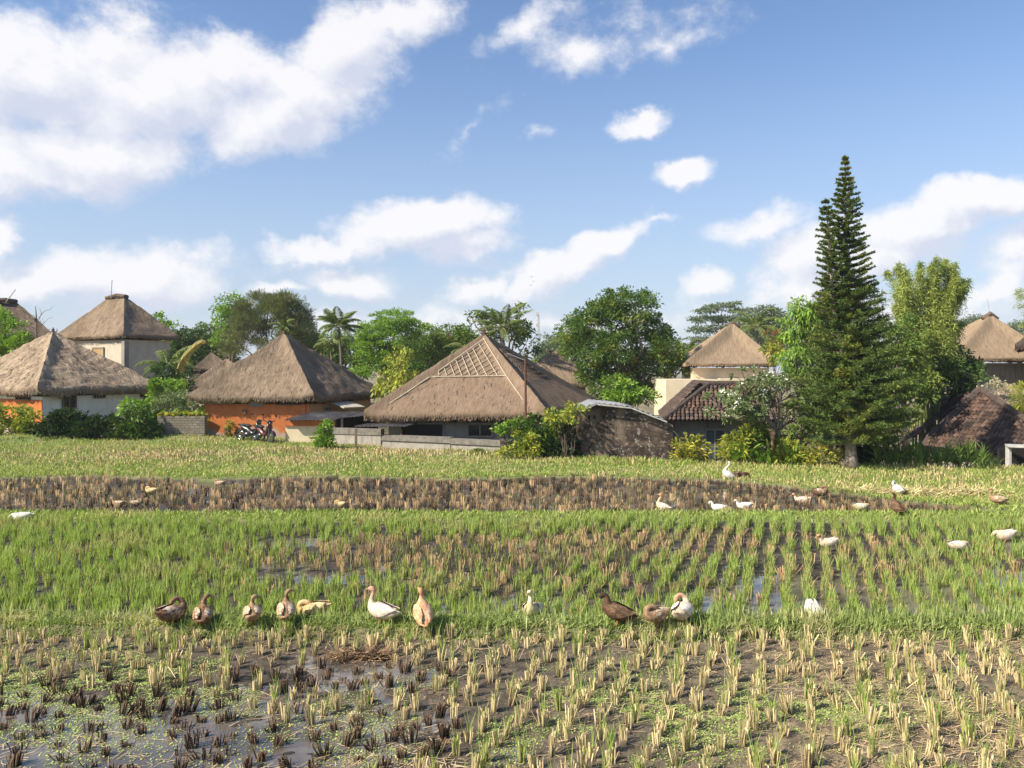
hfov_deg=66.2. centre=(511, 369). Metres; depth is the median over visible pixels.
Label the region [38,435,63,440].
weed patch
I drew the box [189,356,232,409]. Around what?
thatched house
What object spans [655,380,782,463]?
tiled house
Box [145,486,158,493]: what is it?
duck
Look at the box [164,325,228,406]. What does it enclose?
tree
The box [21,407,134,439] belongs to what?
hedge
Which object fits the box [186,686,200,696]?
rice stubble
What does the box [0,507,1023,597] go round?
rice rows
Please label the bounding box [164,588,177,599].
rice plant
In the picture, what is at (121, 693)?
rice stubble
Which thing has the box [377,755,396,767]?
rice stubble
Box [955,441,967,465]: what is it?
elephant grass
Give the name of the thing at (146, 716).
rice stubble
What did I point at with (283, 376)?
thatched house
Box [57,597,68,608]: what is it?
rice plant
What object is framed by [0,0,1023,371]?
sky
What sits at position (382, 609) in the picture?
duck
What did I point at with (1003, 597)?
rice plant
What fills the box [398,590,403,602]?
rice plant
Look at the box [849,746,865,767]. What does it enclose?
rice stubble
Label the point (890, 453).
elephant grass
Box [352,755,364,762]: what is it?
rice stubble
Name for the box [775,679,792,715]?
rice stubble
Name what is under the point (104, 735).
rice stubble
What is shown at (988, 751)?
rice stubble
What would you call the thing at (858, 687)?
rice stubble
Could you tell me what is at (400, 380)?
tree
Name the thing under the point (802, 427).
tree
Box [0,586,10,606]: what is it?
rice plant
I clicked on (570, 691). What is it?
rice stubble
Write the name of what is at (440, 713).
rice stubble
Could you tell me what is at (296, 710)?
rice stubble
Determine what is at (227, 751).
rice stubble
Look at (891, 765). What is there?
rice stubble
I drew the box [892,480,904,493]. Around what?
duck
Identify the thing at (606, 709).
rice stubble
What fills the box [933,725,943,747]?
rice stubble
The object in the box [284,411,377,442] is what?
shed
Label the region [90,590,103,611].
rice plant
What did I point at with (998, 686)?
rice stubble
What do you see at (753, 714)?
rice stubble
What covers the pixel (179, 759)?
rice stubble
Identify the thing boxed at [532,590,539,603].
rice plant
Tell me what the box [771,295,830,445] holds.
tree
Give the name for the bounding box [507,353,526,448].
pole
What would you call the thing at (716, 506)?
duck
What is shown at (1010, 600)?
rice plant
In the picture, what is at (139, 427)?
shrub
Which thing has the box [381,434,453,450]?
garden wall
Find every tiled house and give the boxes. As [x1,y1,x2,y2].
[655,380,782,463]
[904,386,1023,467]
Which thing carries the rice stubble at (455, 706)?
on the ground at (792, 740)
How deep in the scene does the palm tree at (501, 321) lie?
47.78 m
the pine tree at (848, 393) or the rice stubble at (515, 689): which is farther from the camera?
the pine tree at (848, 393)
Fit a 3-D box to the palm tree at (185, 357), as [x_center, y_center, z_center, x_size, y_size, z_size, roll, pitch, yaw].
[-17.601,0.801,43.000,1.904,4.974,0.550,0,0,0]
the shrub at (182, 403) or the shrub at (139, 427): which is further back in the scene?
the shrub at (182, 403)
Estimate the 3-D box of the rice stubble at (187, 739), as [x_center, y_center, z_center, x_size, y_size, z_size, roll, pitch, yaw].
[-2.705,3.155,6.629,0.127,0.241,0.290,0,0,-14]
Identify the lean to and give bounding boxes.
[354,423,417,448]
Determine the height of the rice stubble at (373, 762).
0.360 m
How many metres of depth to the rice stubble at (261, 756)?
6.44 m
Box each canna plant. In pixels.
[723,445,742,462]
[730,444,748,461]
[732,437,765,461]
[749,443,768,464]
[753,447,765,461]
[759,438,780,464]
[764,435,783,458]
[782,439,798,465]
[789,441,806,463]
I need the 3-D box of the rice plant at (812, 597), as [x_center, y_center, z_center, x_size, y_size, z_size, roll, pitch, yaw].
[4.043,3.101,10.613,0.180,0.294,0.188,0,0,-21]
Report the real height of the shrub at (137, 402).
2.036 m
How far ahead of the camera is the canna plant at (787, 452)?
25.87 m
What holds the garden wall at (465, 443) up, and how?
on the ground at (792, 740)
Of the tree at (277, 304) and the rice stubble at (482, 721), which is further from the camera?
the tree at (277, 304)
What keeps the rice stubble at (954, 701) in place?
on the ground at (792, 740)
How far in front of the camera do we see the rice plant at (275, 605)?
10.19 m
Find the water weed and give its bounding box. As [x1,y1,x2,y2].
[0,626,1023,767]
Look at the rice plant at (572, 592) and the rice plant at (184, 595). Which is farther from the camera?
the rice plant at (572, 592)
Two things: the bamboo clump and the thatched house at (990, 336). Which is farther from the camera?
the thatched house at (990, 336)
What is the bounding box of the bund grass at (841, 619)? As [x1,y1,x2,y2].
[0,599,1023,649]
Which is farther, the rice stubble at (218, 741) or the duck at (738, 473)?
the duck at (738, 473)
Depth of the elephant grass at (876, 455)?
25.01 m
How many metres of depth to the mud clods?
7.48 m
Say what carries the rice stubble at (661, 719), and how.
on the ground at (792, 740)
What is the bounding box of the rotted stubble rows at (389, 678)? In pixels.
[37,648,488,693]
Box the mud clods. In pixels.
[0,635,1023,767]
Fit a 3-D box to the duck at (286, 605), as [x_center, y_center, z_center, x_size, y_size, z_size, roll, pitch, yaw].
[-2.726,2.873,9.467,0.229,0.399,0.399,0,0,-14]
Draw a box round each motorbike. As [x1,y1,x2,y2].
[234,413,265,440]
[249,414,276,442]
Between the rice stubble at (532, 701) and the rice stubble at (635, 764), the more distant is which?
the rice stubble at (532, 701)
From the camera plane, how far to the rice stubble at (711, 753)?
6.43 m
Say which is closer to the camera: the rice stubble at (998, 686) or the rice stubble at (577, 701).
the rice stubble at (577, 701)
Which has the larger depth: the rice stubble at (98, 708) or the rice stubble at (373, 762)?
the rice stubble at (98, 708)
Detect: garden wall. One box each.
[332,427,383,445]
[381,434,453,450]
[450,438,500,453]
[500,439,516,455]
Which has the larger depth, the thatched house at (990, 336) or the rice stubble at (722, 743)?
the thatched house at (990, 336)
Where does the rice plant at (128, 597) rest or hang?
on the ground at (792, 740)
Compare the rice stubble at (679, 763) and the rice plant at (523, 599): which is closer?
the rice stubble at (679, 763)
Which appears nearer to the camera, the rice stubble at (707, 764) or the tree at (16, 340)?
the rice stubble at (707, 764)
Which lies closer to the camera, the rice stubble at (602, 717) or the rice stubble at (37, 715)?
the rice stubble at (602, 717)
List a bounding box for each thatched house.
[0,289,48,357]
[0,327,150,433]
[59,282,178,412]
[188,331,381,437]
[189,351,221,380]
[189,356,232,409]
[363,328,595,450]
[536,350,594,391]
[654,321,777,442]
[913,298,1023,440]
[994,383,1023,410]
[1014,338,1023,352]
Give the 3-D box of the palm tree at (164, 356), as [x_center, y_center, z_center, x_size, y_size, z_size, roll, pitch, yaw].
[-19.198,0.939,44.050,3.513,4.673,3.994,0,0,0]
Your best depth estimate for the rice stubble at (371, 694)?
7.50 m
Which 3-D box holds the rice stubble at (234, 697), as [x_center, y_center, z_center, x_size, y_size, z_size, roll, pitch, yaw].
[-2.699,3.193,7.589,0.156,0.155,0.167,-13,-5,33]
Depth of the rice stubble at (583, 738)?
6.55 m
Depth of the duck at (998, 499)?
18.18 m
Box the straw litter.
[0,623,1023,767]
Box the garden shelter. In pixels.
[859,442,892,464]
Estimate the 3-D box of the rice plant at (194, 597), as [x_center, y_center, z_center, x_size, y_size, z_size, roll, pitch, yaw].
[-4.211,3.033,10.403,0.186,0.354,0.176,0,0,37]
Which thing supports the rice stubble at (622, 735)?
on the ground at (792, 740)
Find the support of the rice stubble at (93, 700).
on the ground at (792, 740)
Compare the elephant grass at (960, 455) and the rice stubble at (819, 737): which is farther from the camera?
the elephant grass at (960, 455)
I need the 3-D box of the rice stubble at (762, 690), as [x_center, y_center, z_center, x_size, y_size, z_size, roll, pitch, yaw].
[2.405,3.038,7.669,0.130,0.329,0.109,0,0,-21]
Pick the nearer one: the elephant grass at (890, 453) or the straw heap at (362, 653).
the straw heap at (362, 653)
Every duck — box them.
[109,497,125,506]
[130,498,142,505]
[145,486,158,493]
[153,596,186,625]
[192,593,212,624]
[214,479,226,484]
[242,594,261,624]
[276,588,295,620]
[297,599,331,615]
[335,500,348,507]
[364,586,400,623]
[413,587,432,627]
[522,590,543,616]
[599,592,637,627]
[643,604,669,629]
[656,493,672,509]
[671,593,693,624]
[709,501,727,509]
[722,461,735,478]
[733,471,750,477]
[733,499,753,509]
[790,493,809,503]
[804,598,821,614]
[811,486,828,497]
[815,534,837,547]
[851,502,871,511]
[890,492,905,513]
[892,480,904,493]
[946,540,970,551]
[986,488,1008,504]
[991,529,1016,542]
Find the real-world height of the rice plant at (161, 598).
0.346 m
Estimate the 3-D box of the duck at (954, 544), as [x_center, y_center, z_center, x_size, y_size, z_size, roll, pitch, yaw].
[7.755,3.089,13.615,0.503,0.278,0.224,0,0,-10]
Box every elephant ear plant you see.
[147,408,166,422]
[197,405,208,420]
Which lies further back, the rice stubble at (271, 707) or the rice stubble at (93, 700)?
the rice stubble at (93, 700)
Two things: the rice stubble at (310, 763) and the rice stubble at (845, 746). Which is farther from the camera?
the rice stubble at (845, 746)
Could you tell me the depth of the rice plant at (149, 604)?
10.15 m
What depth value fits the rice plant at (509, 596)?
10.97 m
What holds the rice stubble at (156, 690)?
on the ground at (792, 740)
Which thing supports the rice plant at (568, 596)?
in the water
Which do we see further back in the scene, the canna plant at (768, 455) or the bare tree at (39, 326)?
the bare tree at (39, 326)
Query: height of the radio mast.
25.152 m
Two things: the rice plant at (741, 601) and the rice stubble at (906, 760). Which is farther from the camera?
the rice plant at (741, 601)
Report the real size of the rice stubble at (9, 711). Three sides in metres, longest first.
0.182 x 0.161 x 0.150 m
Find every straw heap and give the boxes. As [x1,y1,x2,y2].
[318,638,405,662]
[824,483,908,493]
[860,484,1016,497]
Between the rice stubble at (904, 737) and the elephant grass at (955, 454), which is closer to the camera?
the rice stubble at (904, 737)
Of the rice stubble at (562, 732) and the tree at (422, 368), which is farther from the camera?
the tree at (422, 368)
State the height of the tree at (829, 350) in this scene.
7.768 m
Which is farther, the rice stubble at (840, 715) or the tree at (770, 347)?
the tree at (770, 347)
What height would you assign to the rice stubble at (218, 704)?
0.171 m
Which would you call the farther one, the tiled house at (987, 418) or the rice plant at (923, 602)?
the tiled house at (987, 418)
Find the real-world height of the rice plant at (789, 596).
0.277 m
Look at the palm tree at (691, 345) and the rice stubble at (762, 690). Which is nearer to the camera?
the rice stubble at (762, 690)
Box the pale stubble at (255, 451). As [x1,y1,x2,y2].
[2,433,1023,502]
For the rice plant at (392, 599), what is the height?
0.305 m
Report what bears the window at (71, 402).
in the thatched house at (53, 369)
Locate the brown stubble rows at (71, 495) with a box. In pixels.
[0,466,980,512]
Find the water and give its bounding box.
[0,480,1023,767]
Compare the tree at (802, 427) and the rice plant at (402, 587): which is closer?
the rice plant at (402, 587)
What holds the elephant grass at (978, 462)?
on the ground at (792, 740)
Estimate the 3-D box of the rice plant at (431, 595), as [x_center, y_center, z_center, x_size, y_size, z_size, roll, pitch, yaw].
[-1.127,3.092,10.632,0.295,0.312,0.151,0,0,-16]
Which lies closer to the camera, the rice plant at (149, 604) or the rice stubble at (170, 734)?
the rice stubble at (170, 734)
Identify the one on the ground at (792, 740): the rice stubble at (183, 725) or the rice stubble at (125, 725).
the rice stubble at (183, 725)
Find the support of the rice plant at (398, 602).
on the ground at (792, 740)
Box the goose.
[10,512,33,520]
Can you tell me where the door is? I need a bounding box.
[704,429,725,461]
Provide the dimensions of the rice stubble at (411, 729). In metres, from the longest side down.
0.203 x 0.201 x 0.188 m
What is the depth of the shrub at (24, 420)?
34.82 m
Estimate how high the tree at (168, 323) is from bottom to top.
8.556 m
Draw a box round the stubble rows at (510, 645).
[0,608,1023,767]
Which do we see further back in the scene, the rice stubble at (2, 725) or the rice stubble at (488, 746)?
the rice stubble at (2, 725)
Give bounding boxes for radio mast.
[536,312,539,357]
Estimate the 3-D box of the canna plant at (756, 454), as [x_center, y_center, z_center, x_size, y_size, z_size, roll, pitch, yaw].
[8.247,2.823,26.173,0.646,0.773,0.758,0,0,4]
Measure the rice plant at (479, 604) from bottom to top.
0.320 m
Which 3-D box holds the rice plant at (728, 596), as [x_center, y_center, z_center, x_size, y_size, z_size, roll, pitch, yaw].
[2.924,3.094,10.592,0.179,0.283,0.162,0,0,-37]
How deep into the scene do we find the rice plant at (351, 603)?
10.31 m
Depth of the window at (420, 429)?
32.70 m
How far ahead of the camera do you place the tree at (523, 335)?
49.78 m
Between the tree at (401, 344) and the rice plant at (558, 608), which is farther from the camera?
the tree at (401, 344)
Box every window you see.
[62,394,76,408]
[92,347,103,355]
[400,423,443,435]
[467,423,492,436]
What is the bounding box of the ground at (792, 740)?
[0,372,1023,767]
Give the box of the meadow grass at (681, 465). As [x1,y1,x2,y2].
[0,433,1023,522]
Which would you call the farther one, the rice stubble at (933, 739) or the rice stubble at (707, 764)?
the rice stubble at (933, 739)
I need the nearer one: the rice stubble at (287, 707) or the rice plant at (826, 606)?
the rice stubble at (287, 707)
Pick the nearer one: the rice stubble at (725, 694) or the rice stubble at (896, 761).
the rice stubble at (896, 761)
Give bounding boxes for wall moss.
[157,409,207,416]
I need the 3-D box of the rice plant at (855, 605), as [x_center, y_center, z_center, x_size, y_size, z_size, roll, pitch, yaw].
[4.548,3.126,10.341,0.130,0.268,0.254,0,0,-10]
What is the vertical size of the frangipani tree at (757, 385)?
3.753 m
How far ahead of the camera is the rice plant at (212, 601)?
10.75 m
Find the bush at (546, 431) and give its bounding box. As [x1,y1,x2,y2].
[506,404,580,458]
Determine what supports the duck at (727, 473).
on the ground at (792, 740)
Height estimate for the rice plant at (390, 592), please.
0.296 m
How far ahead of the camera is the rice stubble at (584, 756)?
6.15 m
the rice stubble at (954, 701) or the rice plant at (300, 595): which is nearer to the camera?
the rice stubble at (954, 701)
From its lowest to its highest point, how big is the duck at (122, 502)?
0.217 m
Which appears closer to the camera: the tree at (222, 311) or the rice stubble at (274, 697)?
the rice stubble at (274, 697)
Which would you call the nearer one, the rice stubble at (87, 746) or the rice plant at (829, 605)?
the rice stubble at (87, 746)
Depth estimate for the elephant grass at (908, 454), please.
25.46 m
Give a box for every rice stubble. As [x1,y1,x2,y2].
[0,697,8,706]
[0,704,20,716]
[0,718,17,730]
[5,750,24,767]
[6,740,29,753]
[9,730,29,741]
[12,689,31,698]
[16,701,28,710]
[22,716,48,730]
[24,703,44,722]
[34,729,49,738]
[41,691,62,702]
[47,739,64,748]
[47,751,75,762]
[51,723,64,733]
[54,704,67,718]
[58,690,83,704]
[64,682,88,697]
[66,694,90,708]
[77,734,92,753]
[78,756,100,767]
[82,718,103,733]
[89,694,101,704]
[92,701,104,711]
[96,730,107,742]
[101,746,110,756]
[108,762,121,767]
[114,684,130,702]
[120,696,149,716]
[120,739,132,747]
[121,681,138,695]
[121,712,140,729]
[126,759,144,767]
[127,694,144,710]
[133,720,146,735]
[134,701,157,720]
[152,677,167,696]
[157,694,175,712]
[163,714,178,724]
[166,726,176,738]
[172,702,190,717]
[173,681,184,703]
[173,752,189,767]
[175,719,196,730]
[175,743,185,755]
[178,687,200,713]
[184,723,199,751]
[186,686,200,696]
[187,737,215,761]
[195,724,209,736]
[196,714,208,722]
[206,696,224,710]
[210,729,229,747]
[212,676,220,697]
[212,747,230,764]
[213,713,224,723]
[220,690,241,701]
[220,706,245,722]
[223,731,236,738]
[226,741,238,755]
[242,675,258,707]
[242,755,252,767]
[247,729,258,744]
[252,747,276,761]
[264,716,276,732]
[267,700,279,714]
[268,678,286,708]
[269,753,290,767]
[270,673,279,695]
[273,733,290,747]
[277,681,296,723]
[289,677,302,699]
[294,696,304,713]
[303,689,317,725]
[304,687,311,704]
[307,725,322,741]
[307,757,318,767]
[312,682,318,697]
[312,735,339,757]
[321,684,336,716]
[327,720,337,731]
[329,681,343,710]
[338,725,356,748]
[346,702,359,721]
[349,714,363,727]
[349,722,369,739]
[352,686,365,711]
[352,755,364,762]
[361,727,383,751]
[362,671,375,705]
[362,751,381,767]
[363,758,379,767]
[370,706,387,717]
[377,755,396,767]
[383,726,401,743]
[386,719,404,733]
[393,680,404,710]
[395,675,407,699]
[395,744,407,759]
[398,718,419,744]
[400,693,410,719]
[409,679,424,711]
[412,746,427,767]
[413,718,423,730]
[417,741,429,758]
[424,713,432,725]
[426,733,452,752]
[426,749,441,767]
[429,745,443,767]
[435,700,454,718]
[438,720,453,738]
[444,679,455,704]
[446,717,463,728]
[448,691,457,719]
[450,726,461,755]
[451,672,459,696]
[461,677,473,705]
[462,706,474,743]
[469,740,486,767]
[472,672,480,695]
[473,734,486,767]
[476,698,487,732]
[477,725,492,762]
[479,706,497,722]
[489,688,500,712]
[491,717,506,747]
[502,701,516,740]
[505,669,514,694]
[505,752,515,767]
[508,678,523,705]
[513,725,528,763]
[514,693,524,727]
[519,682,532,717]
[523,677,535,708]
[523,736,536,767]
[527,736,543,767]
[531,682,549,726]
[532,689,541,699]
[546,720,561,756]
[549,678,561,711]
[558,707,568,734]
[558,713,569,741]
[560,737,579,767]
[565,666,574,696]
[565,678,581,711]
[565,682,580,726]
[574,671,592,706]
[575,716,587,751]
[576,738,594,767]
[577,666,593,698]
[586,725,602,759]
[594,688,605,725]
[594,697,610,740]
[596,684,612,715]
[600,738,611,767]
[601,751,613,767]
[603,714,617,748]
[603,723,619,763]
[610,686,616,704]
[611,665,625,699]
[615,714,626,742]
[620,700,631,728]
[621,658,634,691]
[629,682,639,703]
[629,692,640,722]
[629,745,645,767]
[631,688,645,712]
[636,743,644,767]
[639,720,654,759]
[646,707,659,748]
[651,720,663,736]
[656,706,669,730]
[662,682,670,706]
[665,704,681,719]
[667,729,679,765]
[671,753,683,767]
[672,665,685,698]
[677,717,693,751]
[684,710,696,741]
[686,674,702,712]
[686,705,697,729]
[689,683,700,700]
[693,708,702,726]
[698,741,717,767]
[701,736,713,767]
[702,731,715,756]
[713,687,728,716]
[717,714,729,750]
[722,673,736,708]
[725,667,736,697]
[739,702,754,739]
[739,719,750,747]
[745,693,762,730]
[746,727,762,767]
[749,677,758,700]
[749,741,765,767]
[754,666,765,694]
[762,684,777,724]
[765,717,777,754]
[770,726,785,765]
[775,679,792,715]
[778,700,790,737]
[779,750,790,767]
[800,724,817,767]
[804,666,816,700]
[805,713,812,731]
[806,680,817,708]
[806,702,814,719]
[807,714,817,738]
[809,736,823,765]
[812,715,827,752]
[821,677,830,695]
[827,672,842,705]
[831,697,846,743]
[836,696,848,712]
[836,702,846,725]
[837,698,854,736]
[840,674,867,699]
[841,733,851,753]
[846,722,862,766]
[847,676,873,714]
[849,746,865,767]
[852,685,862,708]
[864,664,874,695]
[865,685,882,725]
[865,725,879,757]
[867,703,883,737]
[879,744,901,767]
[881,679,898,712]
[887,673,897,696]
[888,749,901,767]
[889,685,903,721]
[895,705,909,733]
[901,727,923,767]
[901,747,916,767]
[902,715,920,767]
[902,728,908,743]
[912,674,925,697]
[917,690,926,704]
[921,685,935,719]
[921,702,939,738]
[925,733,936,756]
[926,717,942,753]
[929,694,956,728]
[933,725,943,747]
[933,733,948,767]
[937,664,952,699]
[939,655,956,693]
[940,749,960,767]
[946,676,962,711]
[953,689,965,721]
[958,696,972,730]
[958,717,974,749]
[961,709,989,741]
[969,678,983,705]
[970,678,978,693]
[972,672,987,714]
[975,724,992,767]
[975,732,995,765]
[977,701,997,733]
[983,700,996,726]
[990,670,1007,701]
[990,672,1003,695]
[996,730,1005,758]
[997,683,1013,711]
[998,719,1023,747]
[1007,688,1020,718]
[1015,699,1023,728]
[1016,719,1023,747]
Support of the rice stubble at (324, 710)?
in the water
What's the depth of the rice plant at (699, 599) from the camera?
10.66 m
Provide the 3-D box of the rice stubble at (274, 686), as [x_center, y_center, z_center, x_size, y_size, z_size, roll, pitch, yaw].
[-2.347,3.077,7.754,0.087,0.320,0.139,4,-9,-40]
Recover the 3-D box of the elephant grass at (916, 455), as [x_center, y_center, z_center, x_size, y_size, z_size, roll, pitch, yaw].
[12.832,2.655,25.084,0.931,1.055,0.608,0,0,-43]
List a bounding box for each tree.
[0,304,33,355]
[18,306,52,395]
[134,345,195,403]
[152,310,181,350]
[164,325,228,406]
[173,339,208,404]
[194,321,245,361]
[207,289,252,362]
[211,288,322,358]
[268,319,294,334]
[297,327,323,353]
[313,337,347,360]
[316,330,375,379]
[317,306,363,366]
[348,306,433,384]
[348,333,465,369]
[367,344,419,401]
[401,323,452,370]
[402,362,430,380]
[422,322,479,369]
[444,342,465,354]
[453,301,544,359]
[470,302,536,345]
[531,329,565,361]
[547,328,596,360]
[553,314,597,361]
[557,284,696,406]
[599,373,662,407]
[631,341,697,378]
[670,339,698,354]
[683,300,756,367]
[701,364,832,461]
[729,308,784,367]
[740,304,795,367]
[757,337,789,374]
[760,363,832,445]
[762,325,786,439]
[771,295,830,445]
[780,338,896,420]
[781,155,925,468]
[868,287,892,446]
[870,311,948,464]
[896,328,990,420]
[956,312,982,324]
[1007,319,1023,334]
[1012,287,1023,328]
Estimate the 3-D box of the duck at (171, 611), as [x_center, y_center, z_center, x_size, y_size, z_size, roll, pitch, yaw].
[-4.117,2.938,9.461,0.251,0.340,0.447,0,0,28]
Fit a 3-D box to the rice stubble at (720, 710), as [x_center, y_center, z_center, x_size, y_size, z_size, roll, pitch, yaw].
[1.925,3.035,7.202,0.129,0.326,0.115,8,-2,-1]
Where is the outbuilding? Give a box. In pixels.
[570,399,672,459]
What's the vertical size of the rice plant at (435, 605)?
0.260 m
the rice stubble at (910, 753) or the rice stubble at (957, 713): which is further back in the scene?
the rice stubble at (957, 713)
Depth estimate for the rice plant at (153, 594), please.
10.94 m
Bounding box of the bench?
[737,442,773,465]
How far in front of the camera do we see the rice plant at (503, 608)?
9.98 m
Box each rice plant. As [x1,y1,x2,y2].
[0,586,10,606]
[4,598,14,611]
[6,583,17,601]
[7,597,22,609]
[13,588,27,607]
[17,580,28,596]
[21,598,43,610]
[22,586,35,605]
[27,591,39,605]
[37,591,46,605]
[41,587,55,610]
[52,585,68,608]
[54,599,64,610]
[55,587,67,602]
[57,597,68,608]
[63,584,76,597]
[68,588,83,604]
[73,587,89,609]
[77,599,87,610]
[87,584,99,606]
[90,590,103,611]
[97,581,108,600]
[98,584,113,608]
[104,596,115,611]
[107,585,120,603]
[108,596,120,612]
[110,587,125,609]
[123,584,140,600]
[131,587,143,603]
[131,595,141,610]
[135,578,149,595]
[137,600,151,614]
[139,587,150,603]
[143,594,157,612]
[151,581,163,599]
[152,582,169,604]
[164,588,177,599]
[173,578,189,596]
[178,586,189,602]
[186,585,200,608]
[200,585,215,606]
[204,587,216,604]
[212,592,227,608]
[213,601,223,612]
[220,585,231,597]
[220,590,228,604]
[220,599,230,612]
[231,584,241,600]
[235,595,248,611]
[236,591,245,608]
[240,586,256,604]
[251,585,265,603]
[257,575,268,597]
[262,590,279,612]
[262,594,275,607]
[262,595,275,613]
[268,584,278,602]
[278,586,284,599]
[288,585,297,597]
[296,586,302,601]
[299,579,313,599]
[305,584,319,600]
[321,575,334,596]
[326,589,337,610]
[327,594,343,611]
[333,588,345,608]
[339,591,348,604]
[340,585,350,597]
[344,589,355,609]
[344,597,354,613]
[359,599,367,614]
[360,590,369,600]
[377,584,389,601]
[382,582,395,599]
[385,592,395,609]
[393,592,403,609]
[396,579,404,596]
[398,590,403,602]
[404,596,415,613]
[409,578,420,599]
[417,588,439,604]
[429,598,438,613]
[435,596,442,610]
[441,585,456,608]
[449,599,457,613]
[450,590,461,604]
[451,600,463,614]
[454,580,465,596]
[456,596,467,613]
[457,591,477,610]
[464,600,475,614]
[468,592,482,605]
[477,592,484,611]
[482,594,498,612]
[493,596,501,607]
[495,599,507,614]
[501,586,511,598]
[503,596,514,612]
[517,593,526,607]
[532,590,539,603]
[537,582,546,598]
[537,590,543,603]
[540,597,552,615]
[549,596,565,613]
[561,584,571,602]
[565,583,576,598]
[565,598,576,614]
[577,593,589,613]
[587,584,596,598]
[589,604,598,614]
[592,596,603,613]
[593,591,603,604]
[610,586,619,601]
[624,587,633,601]
[625,593,635,607]
[627,588,636,601]
[636,592,648,612]
[637,584,645,596]
[640,598,651,612]
[648,580,663,601]
[660,594,673,611]
[684,592,696,613]
[689,589,698,607]
[696,587,702,605]
[710,587,726,603]
[714,591,727,612]
[717,583,725,597]
[725,592,734,606]
[727,594,739,611]
[735,588,743,606]
[735,591,748,611]
[754,592,763,603]
[758,600,769,613]
[759,590,770,604]
[759,596,776,611]
[760,589,768,597]
[779,589,792,611]
[780,581,791,600]
[782,602,796,612]
[786,591,798,606]
[790,600,802,610]
[804,589,816,605]
[806,586,822,599]
[820,598,830,613]
[825,585,835,599]
[825,597,835,613]
[826,589,837,604]
[828,596,842,610]
[844,598,854,612]
[848,592,861,607]
[850,599,860,612]
[855,601,864,613]
[868,591,884,608]
[871,599,886,613]
[873,586,886,601]
[891,588,904,604]
[894,601,906,612]
[913,592,920,602]
[915,584,928,600]
[919,598,928,609]
[925,600,938,613]
[930,585,947,605]
[932,596,943,607]
[941,600,953,612]
[943,600,956,614]
[952,582,965,598]
[956,596,966,610]
[957,590,974,608]
[969,602,979,610]
[974,581,985,597]
[975,580,988,594]
[980,586,991,602]
[981,591,992,605]
[987,596,996,609]
[992,596,1002,608]
[994,580,1003,599]
[995,600,1010,613]
[996,588,1008,604]
[1006,593,1017,608]
[1016,597,1023,610]
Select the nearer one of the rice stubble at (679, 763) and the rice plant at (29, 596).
the rice stubble at (679, 763)
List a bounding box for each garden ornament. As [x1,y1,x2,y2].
[769,428,775,461]
[902,437,908,466]
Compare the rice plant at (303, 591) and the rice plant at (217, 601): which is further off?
the rice plant at (303, 591)
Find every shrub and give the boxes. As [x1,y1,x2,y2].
[0,400,44,434]
[104,404,164,439]
[115,395,155,420]
[138,361,197,407]
[144,377,189,411]
[148,389,201,412]
[223,419,239,436]
[309,418,339,448]
[490,415,520,455]
[494,427,545,460]
[540,434,594,458]
[542,401,590,457]
[666,432,716,462]
[711,421,764,464]
[736,421,791,457]
[770,434,823,464]
[792,442,844,466]
[822,434,914,465]
[876,419,913,465]
[976,375,1010,396]
[1006,380,1023,413]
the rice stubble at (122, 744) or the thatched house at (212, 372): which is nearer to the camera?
the rice stubble at (122, 744)
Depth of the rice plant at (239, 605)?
10.06 m
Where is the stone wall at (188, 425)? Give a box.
[157,416,206,435]
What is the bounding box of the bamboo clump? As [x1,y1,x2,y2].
[880,257,974,464]
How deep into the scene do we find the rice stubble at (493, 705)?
7.26 m
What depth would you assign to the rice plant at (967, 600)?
10.54 m
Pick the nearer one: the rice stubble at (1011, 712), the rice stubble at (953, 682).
the rice stubble at (1011, 712)
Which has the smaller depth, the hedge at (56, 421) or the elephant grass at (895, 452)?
the elephant grass at (895, 452)
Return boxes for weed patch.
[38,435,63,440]
[468,448,487,455]
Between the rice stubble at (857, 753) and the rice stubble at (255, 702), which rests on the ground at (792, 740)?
the rice stubble at (857, 753)
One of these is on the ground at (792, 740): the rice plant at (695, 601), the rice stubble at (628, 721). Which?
the rice stubble at (628, 721)
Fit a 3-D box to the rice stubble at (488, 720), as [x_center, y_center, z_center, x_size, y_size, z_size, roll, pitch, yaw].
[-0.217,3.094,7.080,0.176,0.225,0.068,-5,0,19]
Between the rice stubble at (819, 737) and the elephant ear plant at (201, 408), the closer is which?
the rice stubble at (819, 737)
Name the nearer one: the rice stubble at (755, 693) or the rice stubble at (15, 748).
the rice stubble at (15, 748)
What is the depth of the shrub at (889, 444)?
26.32 m
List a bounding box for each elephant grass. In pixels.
[862,447,884,464]
[868,444,893,463]
[880,445,892,464]
[881,440,896,466]
[884,444,902,463]
[885,441,907,464]
[894,439,909,465]
[895,445,914,464]
[899,438,925,464]
[902,437,924,463]
[913,445,929,465]
[917,439,933,464]
[918,449,939,464]
[926,449,944,465]
[929,439,951,466]
[940,440,961,465]
[948,440,972,467]
[948,447,956,466]
[950,437,980,467]
[950,444,965,465]
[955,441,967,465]
[957,440,991,464]
[962,437,988,464]
[973,455,983,468]
[974,440,991,464]
[976,452,991,468]
[979,452,990,468]
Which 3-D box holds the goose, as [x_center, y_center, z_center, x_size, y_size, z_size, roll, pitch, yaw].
[-10.158,3.080,16.229,0.528,0.292,0.235,0,0,-15]
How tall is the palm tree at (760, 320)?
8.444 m
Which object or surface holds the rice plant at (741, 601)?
in the water
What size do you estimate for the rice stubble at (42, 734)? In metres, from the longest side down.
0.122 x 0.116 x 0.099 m
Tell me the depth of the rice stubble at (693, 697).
7.29 m
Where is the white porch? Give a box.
[997,444,1023,467]
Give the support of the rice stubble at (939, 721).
on the ground at (792, 740)
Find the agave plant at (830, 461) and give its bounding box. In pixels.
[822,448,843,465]
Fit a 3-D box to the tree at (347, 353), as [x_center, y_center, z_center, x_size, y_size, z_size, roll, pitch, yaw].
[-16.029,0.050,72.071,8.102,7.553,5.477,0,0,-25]

